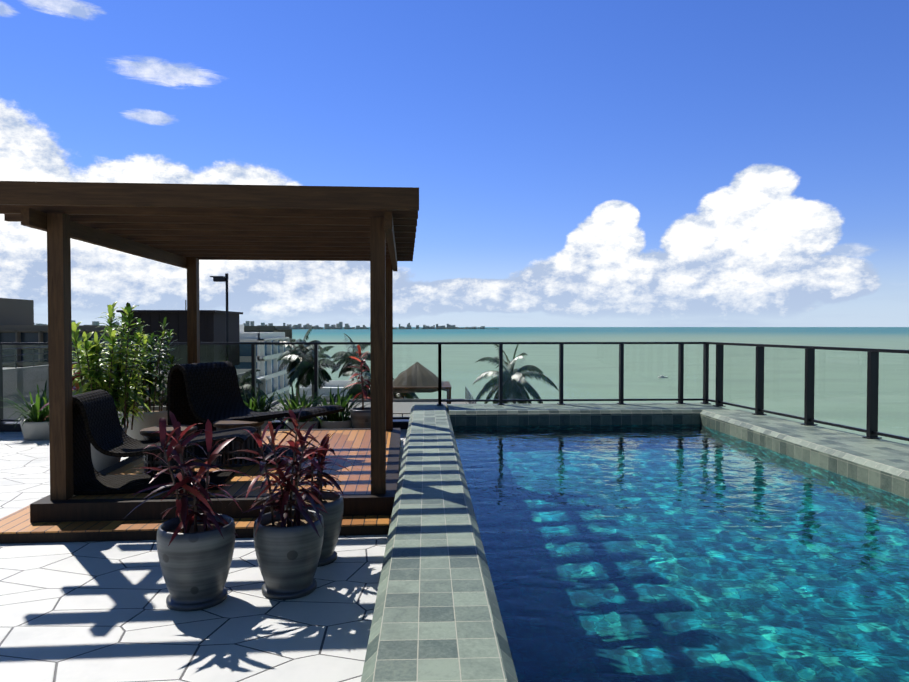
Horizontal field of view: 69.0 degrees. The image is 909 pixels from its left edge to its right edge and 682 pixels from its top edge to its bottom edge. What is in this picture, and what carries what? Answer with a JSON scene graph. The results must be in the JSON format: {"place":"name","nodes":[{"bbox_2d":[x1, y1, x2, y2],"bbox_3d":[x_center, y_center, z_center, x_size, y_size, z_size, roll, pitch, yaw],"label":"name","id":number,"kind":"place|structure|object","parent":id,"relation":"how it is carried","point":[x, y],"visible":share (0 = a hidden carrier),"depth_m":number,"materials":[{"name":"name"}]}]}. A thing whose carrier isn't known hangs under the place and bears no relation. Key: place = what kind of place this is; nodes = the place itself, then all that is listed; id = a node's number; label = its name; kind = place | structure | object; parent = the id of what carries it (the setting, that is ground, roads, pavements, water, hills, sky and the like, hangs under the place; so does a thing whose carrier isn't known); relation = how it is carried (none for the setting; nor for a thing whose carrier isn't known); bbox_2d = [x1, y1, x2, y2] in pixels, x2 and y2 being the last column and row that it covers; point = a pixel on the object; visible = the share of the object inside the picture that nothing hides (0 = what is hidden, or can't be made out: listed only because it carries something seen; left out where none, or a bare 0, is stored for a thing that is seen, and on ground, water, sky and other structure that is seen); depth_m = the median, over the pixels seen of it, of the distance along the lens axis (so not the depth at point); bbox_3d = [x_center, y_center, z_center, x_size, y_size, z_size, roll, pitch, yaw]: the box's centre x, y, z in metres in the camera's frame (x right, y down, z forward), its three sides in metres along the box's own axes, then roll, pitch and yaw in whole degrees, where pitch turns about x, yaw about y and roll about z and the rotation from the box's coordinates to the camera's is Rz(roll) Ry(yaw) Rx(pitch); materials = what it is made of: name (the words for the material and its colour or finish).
{"place":"outdoors","nodes":[
{"label":"outdoors","id":0,"kind":"place"},
{"bbox_2d":[0,0,908,326],"label":"sky","id":1,"kind":"structure","parent":0,"point":[572,163],"materials":[{"name":"blue"}]},
{"bbox_2d":[290,327,908,444],"bbox_3d":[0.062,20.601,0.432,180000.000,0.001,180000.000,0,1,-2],"label":"sea","id":2,"kind":"structure","parent":0,"point":[897,338],"depth_m":382.95,"materials":[{"name":"teal liquid"}]},
{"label":"planter soil","id":3,"kind":"structure","parent":0,"visible":0},
{"bbox_2d":[2,302,370,428],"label":"green leaves","id":4,"kind":"object","parent":3,"relation":"on","point":[102,381],"visible":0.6,"depth_m":7.47,"materials":[{"name":"green plant"}]},
{"bbox_2d":[38,345,370,545],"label":"red leaves","id":5,"kind":"object","parent":3,"relation":"on","point":[182,505],"visible":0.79,"depth_m":3.94,"materials":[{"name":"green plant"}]},
{"bbox_2d":[74,313,363,532],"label":"plant stems","id":6,"kind":"object","parent":3,"relation":"on","point":[319,474],"visible":0.25,"depth_m":4.49,"materials":[{"name":"brown"}]},
{"bbox_3d":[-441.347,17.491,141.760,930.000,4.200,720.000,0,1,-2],"label":"land","id":7,"kind":"structure","parent":0,"visible":0},
{"bbox_2d":[0,298,291,385],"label":"beige buildings","id":8,"kind":"structure","parent":7,"relation":"on","point":[17,317],"depth_m":131.97,"materials":[{"name":"brown concrete"}]},
{"bbox_2d":[3,300,474,421],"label":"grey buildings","id":9,"kind":"structure","parent":7,"relation":"on","point":[15,376],"depth_m":35.17,"materials":[{"name":"grey concrete"}]},
{"bbox_2d":[0,330,289,400],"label":"building windows","id":10,"kind":"structure","parent":9,"relation":"attached to","point":[10,337],"depth_m":124.68,"materials":[{"name":"grey glass"}]},
{"bbox_2d":[116,310,242,359],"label":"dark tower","id":11,"kind":"structure","parent":9,"relation":"on","point":[212,325],"depth_m":43.26,"materials":[{"name":"black"}]},
{"bbox_2d":[2,345,476,419],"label":"roof rails","id":12,"kind":"object","parent":9,"relation":"on","point":[468,393],"visible":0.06,"depth_m":35.69,"materials":[{"name":"black metal"}]},
{"bbox_2d":[393,381,451,403],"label":"hut frame","id":13,"kind":"object","parent":9,"relation":"on","point":[447,385],"depth_m":43.79,"materials":[{"name":"grey metal"}]},
{"bbox_2d":[393,362,447,392],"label":"thatched roof","id":14,"kind":"structure","parent":13,"relation":"on","point":[422,374],"depth_m":44.59,"materials":[{"name":"brown wicker"}]},
{"bbox_2d":[239,324,350,402],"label":"white buildings","id":15,"kind":"structure","parent":7,"relation":"on","point":[260,337],"depth_m":101.55,"materials":[{"name":"white paint"}]},
{"bbox_2d":[256,340,284,404],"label":"building windows","id":16,"kind":"structure","parent":15,"relation":"attached to","point":[272,368],"depth_m":107.64,"materials":[{"name":"blue"}]},
{"bbox_3d":[-4.563,11.788,-1.394,22.620,19.700,24.120,0,1,-2],"label":"building body","id":17,"kind":"object","parent":7,"relation":"on","visible":0},
{"bbox_2d":[0,429,406,681],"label":"terrace floor","id":18,"kind":"structure","parent":17,"relation":"on","point":[86,612],"depth_m":3.67,"materials":[{"name":"tile"}]},
{"bbox_2d":[20,406,351,471],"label":"concrete planters","id":19,"kind":"object","parent":18,"relation":"on","point":[34,431],"visible":0.19,"depth_m":8.55,"materials":[{"name":"grey concrete"}]},
{"bbox_2d":[0,505,391,533],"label":"deck","id":20,"kind":"structure","parent":18,"relation":"on","point":[17,522],"depth_m":5.09,"materials":[{"name":"brown wood"}]},
{"bbox_2d":[0,525,389,543],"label":"deck fascia","id":21,"kind":"structure","parent":20,"relation":"attached to","point":[133,535],"depth_m":4.95,"materials":[{"name":"brown wood"}]},
{"bbox_2d":[30,428,399,522],"bbox_3d":[-2.017,1.298,7.073,2.846,0.145,3.670,0,1,-4],"label":"deck platform edge","id":22,"kind":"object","parent":20,"relation":"on","point":[46,509],"depth_m":5.25,"materials":[{"name":"brown wood"}]},
{"bbox_2d":[47,213,392,499],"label":"pergola posts","id":23,"kind":"object","parent":20,"relation":"on","point":[60,344],"visible":0.83,"depth_m":5.39,"materials":[{"name":"brown wood"}]},
{"bbox_2d":[21,207,396,270],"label":"pergola beams","id":24,"kind":"structure","parent":23,"relation":"on","point":[33,218],"depth_m":6.18,"materials":[{"name":"brown wood"}]},
{"bbox_2d":[0,181,418,260],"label":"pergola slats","id":25,"kind":"object","parent":24,"relation":"on","point":[254,222],"visible":0.79,"depth_m":5.38,"materials":[{"name":"brown wood"}]},
{"bbox_2d":[69,430,390,498],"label":"deck","id":26,"kind":"structure","parent":20,"relation":"on","point":[353,447],"depth_m":6.40,"materials":[{"name":"brown wood"}]},
{"bbox_2d":[143,425,261,473],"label":"table bases","id":27,"kind":"object","parent":26,"relation":"on","point":[250,443],"visible":0.31,"depth_m":6.50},
{"bbox_2d":[140,418,263,435],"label":"table tops","id":28,"kind":"object","parent":27,"relation":"on","point":[224,423],"visible":0.65,"depth_m":6.46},
{"bbox_2d":[72,361,343,494],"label":"lounge chairs","id":29,"kind":"object","parent":26,"relation":"on","point":[197,393],"visible":0.73,"depth_m":5.96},
{"bbox_2d":[150,418,317,484],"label":"chair rods","id":30,"kind":"object","parent":29,"relation":"on","point":[287,426],"visible":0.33,"depth_m":6.10,"materials":[{"name":"black metal"}]},
{"bbox_2d":[210,273,228,341],"bbox_3d":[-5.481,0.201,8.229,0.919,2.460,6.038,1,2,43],"label":"lamp post","id":31,"kind":"object","parent":18,"relation":"on","point":[220,278],"visible":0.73,"depth_m":10.56,"materials":[{"name":"black metal"}]},
{"bbox_2d":[156,407,370,610],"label":"plant pots","id":32,"kind":"object","parent":18,"relation":"on","point":[195,568],"visible":0.73,"depth_m":3.85,"materials":[{"name":"grey ceramic"}]},
{"bbox_2d":[168,499,332,532],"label":"potting soil","id":33,"kind":"structure","parent":32,"relation":"in","point":[200,527],"depth_m":4.05,"materials":[{"name":"brown soil"}]},
{"bbox_2d":[0,342,908,440],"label":"rail","id":34,"kind":"object","parent":18,"relation":"on","point":[871,431],"depth_m":10.30,"materials":[{"name":"black metal"}]},
{"bbox_2d":[361,403,729,681],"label":"pool walls","id":35,"kind":"structure","parent":17,"relation":"on","point":[437,617],"depth_m":3.54,"materials":[{"name":"grey tile"}]},
{"bbox_2d":[452,424,908,681],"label":"water","id":36,"kind":"structure","parent":35,"relation":"in","point":[663,553],"depth_m":4.15,"materials":[{"name":"blue liquid"}]},
{"bbox_2d":[700,410,908,497],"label":"pool wall","id":37,"kind":"structure","parent":17,"relation":"on","point":[881,464],"depth_m":7.07,"materials":[{"name":"grey tile"}]},
{"bbox_3d":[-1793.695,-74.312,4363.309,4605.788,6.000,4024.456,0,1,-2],"label":"shore","id":38,"kind":"structure","parent":0,"visible":0},
{"bbox_2d":[34,320,484,328],"bbox_3d":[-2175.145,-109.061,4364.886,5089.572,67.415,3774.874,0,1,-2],"label":"city","id":39,"kind":"object","parent":38,"relation":"on","point":[308,326],"visible":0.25,"depth_m":5838.16}
]}

